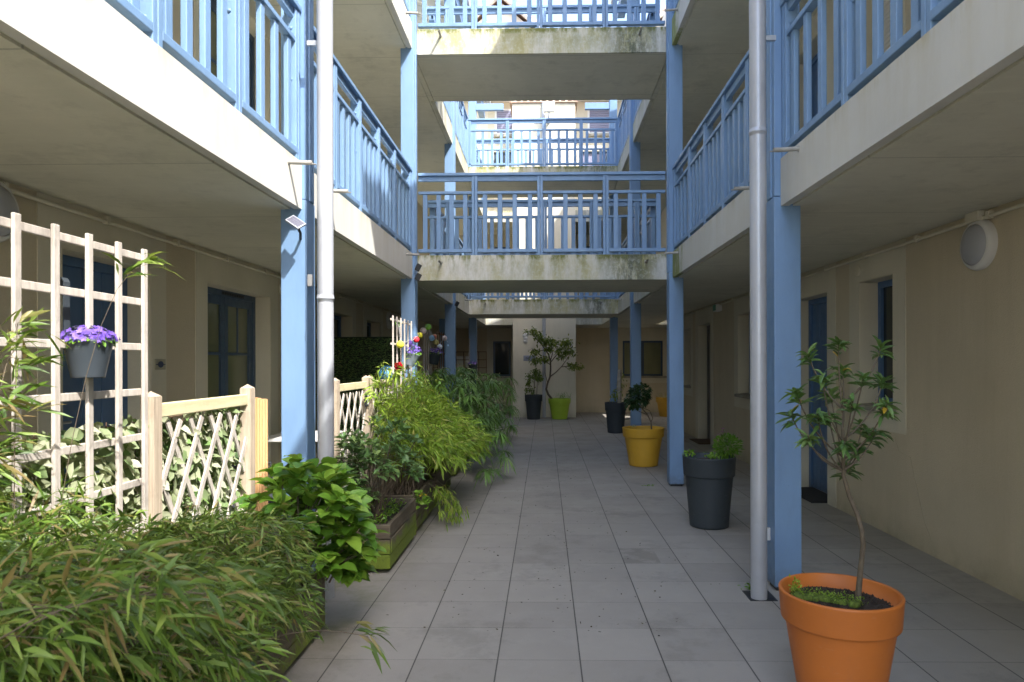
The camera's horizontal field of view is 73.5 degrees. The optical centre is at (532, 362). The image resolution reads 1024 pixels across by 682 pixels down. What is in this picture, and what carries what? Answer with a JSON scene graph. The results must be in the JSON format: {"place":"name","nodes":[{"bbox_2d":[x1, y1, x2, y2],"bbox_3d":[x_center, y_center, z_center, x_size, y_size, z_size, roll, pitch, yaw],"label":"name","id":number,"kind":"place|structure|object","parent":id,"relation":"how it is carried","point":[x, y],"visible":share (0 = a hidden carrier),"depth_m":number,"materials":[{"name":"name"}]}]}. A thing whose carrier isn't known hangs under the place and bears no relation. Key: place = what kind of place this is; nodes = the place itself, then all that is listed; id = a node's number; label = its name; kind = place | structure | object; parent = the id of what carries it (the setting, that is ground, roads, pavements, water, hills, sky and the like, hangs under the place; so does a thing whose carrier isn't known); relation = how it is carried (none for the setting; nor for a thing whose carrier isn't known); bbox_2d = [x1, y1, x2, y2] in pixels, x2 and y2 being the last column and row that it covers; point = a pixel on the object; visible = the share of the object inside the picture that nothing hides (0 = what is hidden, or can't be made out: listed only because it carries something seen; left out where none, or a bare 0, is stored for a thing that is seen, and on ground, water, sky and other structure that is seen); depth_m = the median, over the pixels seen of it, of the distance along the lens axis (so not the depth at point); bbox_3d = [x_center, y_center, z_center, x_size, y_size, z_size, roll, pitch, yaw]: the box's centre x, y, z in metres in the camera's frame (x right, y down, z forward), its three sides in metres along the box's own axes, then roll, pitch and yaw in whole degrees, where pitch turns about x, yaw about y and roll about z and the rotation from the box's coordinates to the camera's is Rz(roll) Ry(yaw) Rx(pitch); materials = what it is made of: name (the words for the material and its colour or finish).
{"place":"outdoors","nodes":[
{"label":"outdoors","id":0,"kind":"place"},
{"bbox_2d":[58,251,185,517],"bbox_3d":[-1.362,0.404,2.232,0.434,1.548,0.131,0,0,-44],"label":"bamboo shoot","id":1,"kind":"object","parent":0,"point":[149,259],"visible":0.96,"depth_m":2.26,"materials":[{"name":"green plant"}]},
{"bbox_2d":[0,307,315,681],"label":"bamboo plant","id":2,"kind":"object","parent":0,"point":[101,616],"visible":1,"depth_m":1.48,"materials":[{"name":"green plant"}]},
{"bbox_2d":[229,453,390,587],"bbox_3d":[-1.220,0.835,3.626,0.878,0.710,0.778,0,0,-33],"label":"hydrangea","id":3,"kind":"object","parent":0,"point":[327,497],"visible":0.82,"depth_m":3.55,"materials":[{"name":"green plant"}]},
{"bbox_2d":[268,431,354,486],"bbox_3d":[-2.150,1.072,6.545,0.700,0.755,0.810,0,0,1],"label":"garden table","id":4,"kind":"object","parent":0,"point":[275,437],"visible":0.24,"depth_m":6.41,"materials":[{"name":"white plastic"}]},
{"bbox_2d":[470,0,665,27],"label":"sky","id":5,"kind":"structure","parent":0,"point":[555,17],"materials":[{"name":"white"}]},
{"bbox_2d":[234,412,1023,681],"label":"paving","id":6,"kind":"structure","parent":0,"point":[959,625],"depth_m":4.30,"materials":[{"name":"grey tile"}]},
{"bbox_2d":[140,384,254,530],"bbox_3d":[-1.656,0.787,3.475,0.062,1.322,1.032,0,0,1],"label":"lattice fence","id":7,"kind":"object","parent":6,"relation":"on","point":[158,409],"visible":0.52,"depth_m":3.40,"materials":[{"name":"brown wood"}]},
{"bbox_2d":[0,212,147,574],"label":"garden trellis","id":8,"kind":"object","parent":7,"relation":"attached to","point":[15,283],"visible":0.71,"depth_m":2.55,"materials":[{"name":"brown wood"}]},
{"bbox_2d":[60,277,113,377],"bbox_3d":[-1.647,-0.128,2.534,0.180,0.370,0.167,0,0,41],"label":"hanging bucket","id":9,"kind":"object","parent":8,"relation":"hanging from","point":[78,355],"visible":0.88,"depth_m":2.48,"materials":[{"name":"metal"}]},
{"bbox_2d":[60,325,120,347],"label":"bellflower plant","id":10,"kind":"object","parent":9,"relation":"in","point":[82,333],"visible":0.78,"depth_m":2.48,"materials":[{"name":"purple plant"}]},
{"bbox_2d":[0,407,245,568],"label":"leaf screen","id":11,"kind":"object","parent":7,"relation":"attached to","point":[104,463],"visible":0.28,"depth_m":2.91,"materials":[{"name":"green plant"}]},
{"bbox_2d":[0,0,490,510],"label":"apartment wing","id":12,"kind":"structure","parent":6,"relation":"on","point":[118,126],"depth_m":4.51,"materials":[{"name":"beige paint"}]},
{"bbox_2d":[0,181,19,242],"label":"wall lamp","id":13,"kind":"object","parent":12,"relation":"attached to","point":[8,204],"visible":0.77,"depth_m":3.58,"materials":[{"name":"white plastic"}]},
{"bbox_2d":[62,254,127,510],"bbox_3d":[-2.982,0.385,4.554,0.094,2.135,0.910,0,0,1],"label":"door","id":14,"kind":"structure","parent":12,"relation":"in","point":[73,267],"depth_m":4.71,"materials":[{"name":"blue paint"}]},
{"bbox_2d":[104,0,301,159],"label":"balcony railing","id":15,"kind":"object","parent":12,"relation":"on","point":[153,21],"visible":0.91,"depth_m":3.48,"materials":[{"name":"blue paint"}]},
{"bbox_2d":[208,287,255,507],"bbox_3d":[-2.948,0.384,6.524,0.071,2.135,1.330,0,0,1],"label":"french window","id":16,"kind":"structure","parent":12,"relation":"in","point":[231,315],"depth_m":6.69,"materials":[{"name":"blue wood"}]},
{"bbox_2d":[211,0,254,109],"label":"french window","id":17,"kind":"structure","parent":12,"relation":"in","point":[213,2],"depth_m":6.42,"materials":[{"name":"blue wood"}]},
{"bbox_2d":[307,0,334,598],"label":"downpipe","id":18,"kind":"object","parent":12,"relation":"attached to","point":[322,43],"visible":0.94,"depth_m":4.18,"materials":[{"name":"metal"}]},
{"bbox_2d":[334,315,340,336],"bbox_3d":[-2.899,-0.116,9.803,0.055,1.135,0.890,0,0,1],"label":"window","id":19,"kind":"structure","parent":12,"relation":"in","point":[337,319],"depth_m":10.15,"materials":[{"name":"glass"}]},
{"bbox_2d":[314,26,411,252],"bbox_3d":[-1.478,-1.762,6.244,0.095,0.985,3.480,0,0,1],"label":"balcony railing","id":20,"kind":"object","parent":12,"relation":"on","point":[374,176],"visible":0.66,"depth_m":6.03,"materials":[{"name":"blue paint"}]},
{"bbox_2d":[422,330,431,388],"bbox_3d":[-1.535,0.091,10.059,0.030,1.115,0.780,0,0,1],"label":"garden trellis","id":21,"kind":"object","parent":12,"relation":"attached to","point":[426,352],"visible":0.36,"depth_m":9.87,"materials":[{"name":"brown wood"}]},
{"bbox_2d":[429,208,451,254],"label":"balcony railing","id":22,"kind":"object","parent":12,"relation":"on","point":[432,211],"visible":0.1,"depth_m":9.72,"materials":[{"name":"blue paint"}]},
{"bbox_2d":[429,15,451,123],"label":"balcony railing","id":23,"kind":"object","parent":12,"relation":"on","point":[447,104],"visible":0.15,"depth_m":11.11,"materials":[{"name":"blue paint"}]},
{"bbox_2d":[433,352,486,399],"bbox_3d":[-1.921,0.342,17.252,1.540,1.215,0.050,0,0,1],"label":"grid screen","id":24,"kind":"object","parent":12,"relation":"attached to","point":[460,359],"visible":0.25,"depth_m":17.25,"materials":[{"name":"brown wood"}]},
{"bbox_2d":[455,101,467,164],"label":"balcony railing","id":25,"kind":"object","parent":12,"relation":"on","point":[461,124],"visible":0.47,"depth_m":13.06,"materials":[{"name":"blue paint"}]},
{"bbox_2d":[417,27,665,101],"bbox_3d":[0.119,-3.818,8.864,3.023,0.304,1.470,0,0,1],"label":"footbridge","id":26,"kind":"object","parent":12,"relation":"attached to","point":[547,64],"visible":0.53,"depth_m":8.39,"materials":[{"name":"concrete"}]},
{"bbox_2d":[427,4,654,28],"bbox_3d":[0.129,-4.461,9.541,3.205,0.985,0.095,0,0,1],"label":"balcony railing","id":27,"kind":"object","parent":26,"relation":"on","point":[571,9],"visible":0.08,"depth_m":9.52,"materials":[{"name":"blue paint"}]},
{"bbox_2d":[418,0,664,28],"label":"balcony railing","id":28,"kind":"object","parent":26,"relation":"on","point":[529,23],"visible":0.89,"depth_m":8.15,"materials":[{"name":"blue paint"}]},
{"bbox_2d":[418,254,666,292],"bbox_3d":[0.126,-1.125,8.864,3.023,0.300,1.470,0,0,1],"label":"footbridge","id":29,"kind":"object","parent":12,"relation":"attached to","point":[539,273],"visible":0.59,"depth_m":8.14,"materials":[{"name":"concrete"}]},
{"bbox_2d":[418,171,665,254],"bbox_3d":[0.107,-1.766,8.177,2.945,0.985,0.095,0,0,1],"label":"balcony railing","id":30,"kind":"object","parent":29,"relation":"on","point":[605,178],"visible":0.96,"depth_m":8.15,"materials":[{"name":"blue metal"}]},
{"bbox_2d":[428,199,655,254],"bbox_3d":[0.137,-1.766,9.541,3.205,0.985,0.095,0,0,1],"label":"balcony railing","id":31,"kind":"object","parent":29,"relation":"on","point":[636,205],"visible":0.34,"depth_m":9.52,"materials":[{"name":"blue paint"}]},
{"bbox_2d":[468,166,617,197],"bbox_3d":[0.221,-3.819,14.558,3.023,0.304,1.360,0,0,1],"label":"footbridge","id":32,"kind":"object","parent":12,"relation":"attached to","point":[532,185],"visible":0.58,"depth_m":14.05,"materials":[{"name":"concrete"}]},
{"bbox_2d":[476,138,608,166],"bbox_3d":[0.230,-4.461,15.191,3.125,0.985,0.095,0,0,1],"label":"balcony railing","id":33,"kind":"object","parent":32,"relation":"on","point":[534,140],"visible":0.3,"depth_m":15.17,"materials":[{"name":"blue metal"}]},
{"bbox_2d":[468,117,617,166],"bbox_3d":[0.208,-4.461,13.926,3.065,0.985,0.095,0,0,1],"label":"balcony railing","id":34,"kind":"object","parent":32,"relation":"on","point":[543,121],"visible":0.98,"depth_m":13.90,"materials":[{"name":"blue metal"}]},
{"bbox_2d":[469,299,617,318],"bbox_3d":[0.228,-1.126,14.558,3.023,0.300,1.360,0,0,1],"label":"footbridge","id":35,"kind":"object","parent":12,"relation":"attached to","point":[540,308],"visible":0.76,"depth_m":13.88,"materials":[{"name":"concrete"}]},
{"bbox_2d":[468,252,618,299],"bbox_3d":[0.215,-1.766,13.926,3.065,0.985,0.095,0,0,1],"label":"balcony railing","id":36,"kind":"object","parent":35,"relation":"on","point":[567,295],"visible":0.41,"depth_m":13.90,"materials":[{"name":"blue paint"}]},
{"bbox_2d":[255,398,267,510],"bbox_3d":[-1.653,0.819,4.070,0.145,1.218,0.040,0,0,1],"label":"decking board","id":37,"kind":"object","parent":6,"relation":"on","point":[261,433],"visible":0.16,"depth_m":4.05,"materials":[{"name":"brown wood"}]},
{"bbox_2d":[205,575,324,681],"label":"wooden planter","id":38,"kind":"object","parent":6,"relation":"on","point":[292,645],"visible":0.11,"depth_m":3.21,"materials":[{"name":"brown wood"}]},
{"bbox_2d":[73,500,330,654],"bbox_3d":[-1.211,0.885,2.842,0.987,0.750,1.252,0,0,1],"label":"bamboo plant","id":39,"kind":"object","parent":38,"relation":"in","point":[276,534],"visible":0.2,"depth_m":2.58,"materials":[{"name":"green plant"}]},
{"bbox_2d":[238,621,395,672],"bbox_3d":[-0.814,0.999,2.197,0.750,0.358,0.115,0,0,8],"label":"bamboo shoot","id":40,"kind":"object","parent":38,"relation":"in","point":[375,648],"visible":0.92,"depth_m":2.16,"materials":[{"name":"green plant"}]},
{"bbox_2d":[281,0,315,572],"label":"timber column","id":41,"kind":"structure","parent":6,"relation":"on","point":[297,356],"depth_m":4.35,"materials":[{"name":"blue paint"}]},
{"bbox_2d":[285,215,305,239],"bbox_3d":[-1.442,-0.841,4.256,0.115,0.134,0.182,0,0,10],"label":"solar panel","id":42,"kind":"object","parent":41,"relation":"attached to","point":[295,222],"visible":1,"depth_m":4.19,"materials":[{"name":"glass"}]},
{"bbox_2d":[334,376,369,492],"bbox_3d":[-1.609,0.787,6.095,0.062,1.322,1.032,0,0,1],"label":"lattice fence","id":43,"kind":"object","parent":6,"relation":"on","point":[364,411],"visible":0.49,"depth_m":6.03,"materials":[{"name":"brown wood"}]},
{"bbox_2d":[316,337,399,469],"bbox_3d":[-2.153,0.550,8.658,1.207,1.800,0.165,0,0,1],"label":"hedge screen","id":44,"kind":"object","parent":6,"relation":"on","point":[356,359],"visible":0.21,"depth_m":8.66,"materials":[{"name":"green plant"}]},
{"bbox_2d":[335,498,415,568],"bbox_3d":[-1.183,1.281,5.151,0.443,0.332,0.943,0,0,1],"label":"wooden planter","id":45,"kind":"object","parent":6,"relation":"on","point":[400,526],"visible":0.38,"depth_m":4.95,"materials":[{"name":"brown wood"}]},
{"bbox_2d":[334,413,428,523],"bbox_3d":[-1.138,0.780,5.109,0.762,0.802,0.861,0,0,1],"label":"evergreen shrub","id":46,"kind":"object","parent":45,"relation":"on","point":[353,447],"visible":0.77,"depth_m":4.98,"materials":[{"name":"green plant"}]},
{"bbox_2d":[368,375,391,491],"bbox_3d":[-1.590,0.787,7.170,0.062,1.322,0.982,0,0,1],"label":"lattice fence","id":47,"kind":"object","parent":6,"relation":"on","point":[372,409],"visible":0.25,"depth_m":6.88,"materials":[{"name":"brown wood"}]},
{"bbox_2d":[370,476,435,529],"bbox_3d":[-1.174,1.284,6.250,0.421,0.327,1.024,0,0,1],"label":"wooden planter","id":48,"kind":"object","parent":6,"relation":"on","point":[422,513],"visible":0.31,"depth_m":6.17,"materials":[{"name":"brown wood"}]},
{"bbox_2d":[383,358,409,461],"bbox_3d":[-1.269,0.529,6.497,0.275,1.136,0.273,0,0,1],"label":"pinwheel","id":49,"kind":"object","parent":48,"relation":"in","point":[399,366],"visible":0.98,"depth_m":6.45,"materials":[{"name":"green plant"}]},
{"bbox_2d":[407,490,431,509],"bbox_3d":[-0.960,1.148,5.792,0.193,0.150,0.265,0,0,-36],"label":"nasturtium","id":50,"kind":"object","parent":48,"relation":"in","point":[424,499],"visible":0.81,"depth_m":5.75,"materials":[{"name":"green plant"}]},
{"bbox_2d":[401,0,417,467],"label":"timber column","id":51,"kind":"structure","parent":6,"relation":"on","point":[409,299],"depth_m":7.99,"materials":[{"name":"blue paint"}]},
{"bbox_2d":[395,461,450,502],"bbox_3d":[-1.169,1.284,7.401,0.432,0.327,1.042,0,0,1],"label":"wooden planter","id":52,"kind":"object","parent":6,"relation":"on","point":[446,480],"visible":0.2,"depth_m":7.32,"materials":[{"name":"brown wood"}]},
{"bbox_2d":[390,316,411,460],"bbox_3d":[-1.338,0.250,7.060,0.030,1.395,1.010,0,0,1],"label":"garden trellis","id":53,"kind":"object","parent":52,"relation":"in","point":[400,321],"visible":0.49,"depth_m":6.92,"materials":[{"name":"white wood"}]},
{"bbox_2d":[360,361,496,531],"bbox_3d":[-1.071,0.725,6.873,1.316,1.501,2.372,0,0,1],"label":"bamboo plant","id":54,"kind":"object","parent":52,"relation":"in","point":[447,434],"visible":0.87,"depth_m":6.29,"materials":[{"name":"green plant"}]},
{"bbox_2d":[439,319,444,395],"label":"timber column","id":55,"kind":"structure","parent":6,"relation":"on","point":[442,325],"depth_m":15.34,"materials":[{"name":"blue paint"}]},
{"bbox_2d":[444,0,455,407],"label":"timber column","id":56,"kind":"structure","parent":6,"relation":"on","point":[450,309],"depth_m":11.49,"materials":[{"name":"blue paint"}]},
{"bbox_2d":[451,457,465,475],"bbox_3d":[-1.166,1.284,9.172,0.433,0.327,1.100,0,0,1],"label":"wooden planter","id":57,"kind":"object","parent":6,"relation":"on","point":[457,470],"visible":0.04,"depth_m":8.66,"materials":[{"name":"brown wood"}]},
{"bbox_2d":[418,368,504,467],"bbox_3d":[-1.024,0.714,9.114,1.331,1.310,1.595,0,0,1],"label":"papyrus plant","id":58,"kind":"object","parent":57,"relation":"in","point":[492,420],"visible":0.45,"depth_m":8.85,"materials":[{"name":"green plant"}]},
{"bbox_2d":[471,418,521,489],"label":"papyrus plant","id":59,"kind":"object","parent":57,"relation":"in","point":[503,437],"visible":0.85,"depth_m":8.28,"materials":[{"name":"green plant"}]},
{"bbox_2d":[468,101,476,391],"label":"timber column","id":60,"kind":"structure","parent":6,"relation":"on","point":[472,113],"depth_m":15.11,"materials":[{"name":"blue paint"}]},
{"bbox_2d":[476,102,609,111],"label":"timber beam","id":61,"kind":"structure","parent":60,"relation":"attached to","point":[500,106],"depth_m":15.12,"materials":[{"name":"blue paint"}]},
{"bbox_2d":[525,394,541,419],"bbox_3d":[0.025,1.134,17.352,0.450,0.620,0.450,0,0,1],"label":"tall pot","id":62,"kind":"object","parent":6,"relation":"on","point":[533,405],"visible":0.98,"depth_m":17.19,"materials":[{"name":"grey plastic"}]},
{"bbox_2d":[522,368,543,394],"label":"shrub","id":63,"kind":"object","parent":62,"relation":"in","point":[535,377],"visible":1,"depth_m":17.33,"materials":[{"name":"green plant"}]},
{"bbox_2d":[548,398,570,419],"bbox_3d":[0.684,1.182,17.391,0.580,0.520,0.580,0,0,1],"label":"flower pot","id":64,"kind":"object","parent":6,"relation":"on","point":[559,408],"visible":0.96,"depth_m":17.19,"materials":[{"name":"plastic"}]},
{"bbox_2d":[523,327,585,398],"bbox_3d":[0.547,0.014,17.432,1.619,1.887,0.592,0,0,1],"label":"tree","id":65,"kind":"object","parent":64,"relation":"in","point":[558,351],"visible":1,"depth_m":17.37,"materials":[{"name":"green plant"}]},
{"bbox_2d":[456,100,666,416],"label":"apartment wing","id":66,"kind":"structure","parent":6,"relation":"on","point":[503,345],"depth_m":19.60,"materials":[{"name":"beige paint"}]},
{"bbox_2d":[491,341,512,377],"bbox_3d":[-0.883,-0.071,19.694,0.710,1.064,0.170,0,0,1],"label":"window","id":67,"kind":"structure","parent":66,"relation":"in","point":[501,349],"depth_m":19.75,"materials":[{"name":"black glass"}]},
{"bbox_2d":[493,109,511,136],"bbox_3d":[-0.757,-6.864,19.628,0.740,0.820,0.084,0,0,1],"label":"window","id":68,"kind":"structure","parent":66,"relation":"in","point":[506,113],"depth_m":19.63,"materials":[{"name":"white glass"}]},
{"bbox_2d":[542,102,545,417],"bbox_3d":[0.268,-2.657,17.858,0.150,8.200,0.097,0,0,23],"label":"downpipe","id":69,"kind":"object","parent":66,"relation":"attached to","point":[543,364],"visible":0.38,"depth_m":17.81,"materials":[{"name":"metal"}]},
{"bbox_2d":[587,110,608,136],"bbox_3d":[1.932,-6.871,19.580,0.800,0.820,0.084,0,0,1],"label":"window","id":70,"kind":"structure","parent":66,"relation":"in","point":[590,113],"depth_m":19.58,"materials":[{"name":"grey glass"}]},
{"bbox_2d":[623,341,666,377],"bbox_3d":[3.156,-0.082,19.622,1.350,1.064,0.170,0,0,1],"label":"window","id":71,"kind":"structure","parent":66,"relation":"in","point":[651,351],"depth_m":19.68,"materials":[{"name":"blue"}]},
{"bbox_2d":[609,100,617,401],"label":"timber column","id":72,"kind":"structure","parent":6,"relation":"on","point":[613,320],"depth_m":15.05,"materials":[{"name":"blue paint"}]},
{"bbox_2d":[605,402,626,432],"bbox_3d":[1.695,1.129,13.972,0.450,0.620,0.450,0,0,1],"label":"tall pot","id":73,"kind":"object","parent":6,"relation":"on","point":[615,414],"visible":0.92,"depth_m":13.81,"materials":[{"name":"grey plastic"}]},
{"bbox_2d":[609,370,626,402],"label":"potted plant","id":74,"kind":"object","parent":73,"relation":"in","point":[618,393],"visible":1,"depth_m":13.94,"materials":[{"name":"brown plant"}]},
{"bbox_2d":[629,0,640,425],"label":"timber column","id":75,"kind":"structure","parent":6,"relation":"on","point":[635,311],"depth_m":11.43,"materials":[{"name":"blue paint"}]},
{"bbox_2d":[622,425,664,466],"bbox_3d":[1.546,1.175,9.554,0.585,0.530,0.585,0,0,1],"label":"flower pot","id":76,"kind":"object","parent":6,"relation":"on","point":[643,444],"visible":1,"depth_m":9.36,"materials":[{"name":"yellow plastic"}]},
{"bbox_2d":[622,382,652,428],"bbox_3d":[1.470,0.609,9.544,0.439,0.663,0.414,0,0,1],"label":"camellia","id":77,"kind":"object","parent":76,"relation":"in","point":[632,400],"visible":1,"depth_m":9.51,"materials":[{"name":"green plant"}]},
{"bbox_2d":[656,397,666,416],"bbox_3d":[3.555,1.184,18.139,0.580,0.500,0.580,0,0,1],"label":"flower pot","id":78,"kind":"object","parent":6,"relation":"on","point":[662,405],"visible":0.52,"depth_m":17.96,"materials":[{"name":"yellow plastic"}]},
{"bbox_2d":[666,0,683,485],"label":"timber column","id":79,"kind":"structure","parent":6,"relation":"on","point":[675,297],"depth_m":7.93,"materials":[{"name":"blue paint"}]},
{"bbox_2d":[682,453,735,529],"bbox_3d":[1.552,1.132,6.023,0.458,0.615,0.458,0,0,1],"label":"tall pot","id":80,"kind":"object","parent":6,"relation":"on","point":[709,482],"visible":0.94,"depth_m":5.86,"materials":[{"name":"grey plastic"}]},
{"bbox_2d":[712,428,744,458],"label":"plant","id":81,"kind":"object","parent":80,"relation":"on","point":[726,454],"visible":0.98,"depth_m":6.00,"materials":[{"name":"green plant"}]},
{"bbox_2d":[766,0,801,590],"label":"timber column","id":82,"kind":"structure","parent":6,"relation":"on","point":[783,236],"depth_m":4.30,"materials":[{"name":"blue paint"}]},
{"bbox_2d":[597,0,1023,601],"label":"apartment wing","id":83,"kind":"structure","parent":6,"relation":"on","point":[899,166],"depth_m":4.93,"materials":[{"name":"beige paint"}]},
{"bbox_2d":[618,100,628,163],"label":"balcony railing","id":84,"kind":"object","parent":83,"relation":"on","point":[623,124],"visible":0.44,"depth_m":13.02,"materials":[{"name":"blue paint"}]},
{"bbox_2d":[633,13,654,122],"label":"balcony railing","id":85,"kind":"object","parent":83,"relation":"on","point":[637,103],"visible":0.09,"depth_m":11.06,"materials":[{"name":"blue paint"}]},
{"bbox_2d":[633,206,655,253],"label":"balcony railing","id":86,"kind":"object","parent":83,"relation":"on","point":[651,210],"visible":0.18,"depth_m":9.95,"materials":[{"name":"blue paint"}]},
{"bbox_2d":[707,325,709,438],"bbox_3d":[3.282,0.378,12.318,0.060,2.115,0.960,0,0,1],"label":"door","id":87,"kind":"structure","parent":83,"relation":"in","point":[708,327],"depth_m":12.74,"materials":[{"name":"beige paint"}]},
{"bbox_2d":[672,50,766,250],"bbox_3d":[1.632,-1.770,6.188,0.095,0.985,3.480,0,0,1],"label":"balcony railing","id":88,"kind":"object","parent":83,"relation":"on","point":[707,180],"visible":0.63,"depth_m":6.10,"materials":[{"name":"blue metal"}]},
{"bbox_2d":[749,0,775,599],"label":"downpipe","id":89,"kind":"object","parent":83,"relation":"attached to","point":[759,38],"visible":1,"depth_m":4.13,"materials":[{"name":"metal"}]},
{"bbox_2d":[812,53,817,117],"bbox_3d":[3.187,-2.354,7.404,0.060,2.145,0.930,0,0,1],"label":"door","id":90,"kind":"structure","parent":83,"relation":"in","point":[815,60],"depth_m":7.71,"materials":[{"name":"blue paint"}]},
{"bbox_2d":[808,296,826,492],"bbox_3d":[3.194,0.363,7.404,0.060,2.145,0.930,0,0,1],"label":"door","id":91,"kind":"structure","parent":83,"relation":"in","point":[817,308],"depth_m":7.65,"materials":[{"name":"blue paint"}]},
{"bbox_2d":[780,0,963,156],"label":"balcony railing","id":92,"kind":"object","parent":83,"relation":"on","point":[853,75],"visible":0.94,"depth_m":3.51,"materials":[{"name":"blue paint"}]},
{"bbox_2d":[856,279,895,413],"bbox_3d":[3.056,-0.152,5.926,0.260,1.145,0.710,0,0,1],"label":"window","id":93,"kind":"structure","parent":83,"relation":"in","point":[885,288],"depth_m":6.11,"materials":[{"name":"glass"}]},
{"bbox_2d":[884,0,889,52],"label":"window","id":94,"kind":"structure","parent":83,"relation":"in","point":[886,2],"depth_m":5.97,"materials":[{"name":"blue paint"}]},
{"bbox_2d":[960,210,997,270],"bbox_3d":[2.900,-0.792,4.489,0.085,0.382,0.336,0,0,1],"label":"wall lamp","id":95,"kind":"object","parent":83,"relation":"attached to","point":[978,244],"visible":1,"depth_m":4.42,"materials":[{"name":"white plastic"}]},
{"bbox_2d":[801,487,826,502],"bbox_3d":[3.017,1.428,7.382,0.340,0.013,0.830,0,0,1],"label":"door mat","id":96,"kind":"object","parent":6,"relation":"on","point":[812,494],"depth_m":7.30,"materials":[{"name":"rubber"}]},
{"bbox_2d":[778,573,905,681],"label":"flower pot","id":97,"kind":"object","parent":6,"relation":"on","point":[831,642],"visible":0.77,"depth_m":2.74,"materials":[{"name":"orange ceramic"}]},
{"bbox_2d":[788,574,868,607],"bbox_3d":[1.249,0.979,2.932,0.352,0.095,0.124,0,0,34],"label":"moss cushion","id":98,"kind":"object","parent":97,"relation":"on","point":[831,597],"visible":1,"depth_m":2.92,"materials":[{"name":"green plant"}]},
{"bbox_2d":[774,335,902,599],"bbox_3d":[1.315,0.462,2.904,0.568,1.166,0.389,0,0,1],"label":"rhododendron","id":99,"kind":"object","parent":97,"relation":"on","point":[843,448],"visible":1,"depth_m":2.89,"materials":[{"name":"green plant"}]},
{"bbox_3d":[-1.142,1.284,10.471,0.434,0.327,1.103,0,0,1],"label":"wooden planter","id":100,"kind":"object","parent":6,"relation":"on","visible":0},
{"bbox_2d":[429,361,512,449],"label":"papyrus plant","id":101,"kind":"object","parent":100,"relation":"in","point":[463,372],"visible":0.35,"depth_m":10.46,"materials":[{"name":"green plant"}]},
{"bbox_3d":[-1.057,1.283,12.520,0.332,0.327,1.201,0,0,1],"label":"wooden planter","id":102,"kind":"object","parent":6,"relation":"on","visible":0},
{"bbox_2d":[456,362,520,425],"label":"papyrus plant","id":103,"kind":"object","parent":102,"relation":"in","point":[510,406],"visible":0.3,"depth_m":12.58,"materials":[{"name":"green plant"}]},
{"label":"ground","id":104,"kind":"structure","parent":0,"visible":0},
{"bbox_2d":[477,0,566,100],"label":"gabled house","id":105,"kind":"structure","parent":104,"relation":"on","point":[508,18],"depth_m":23.02,"materials":[{"name":"white paint"}]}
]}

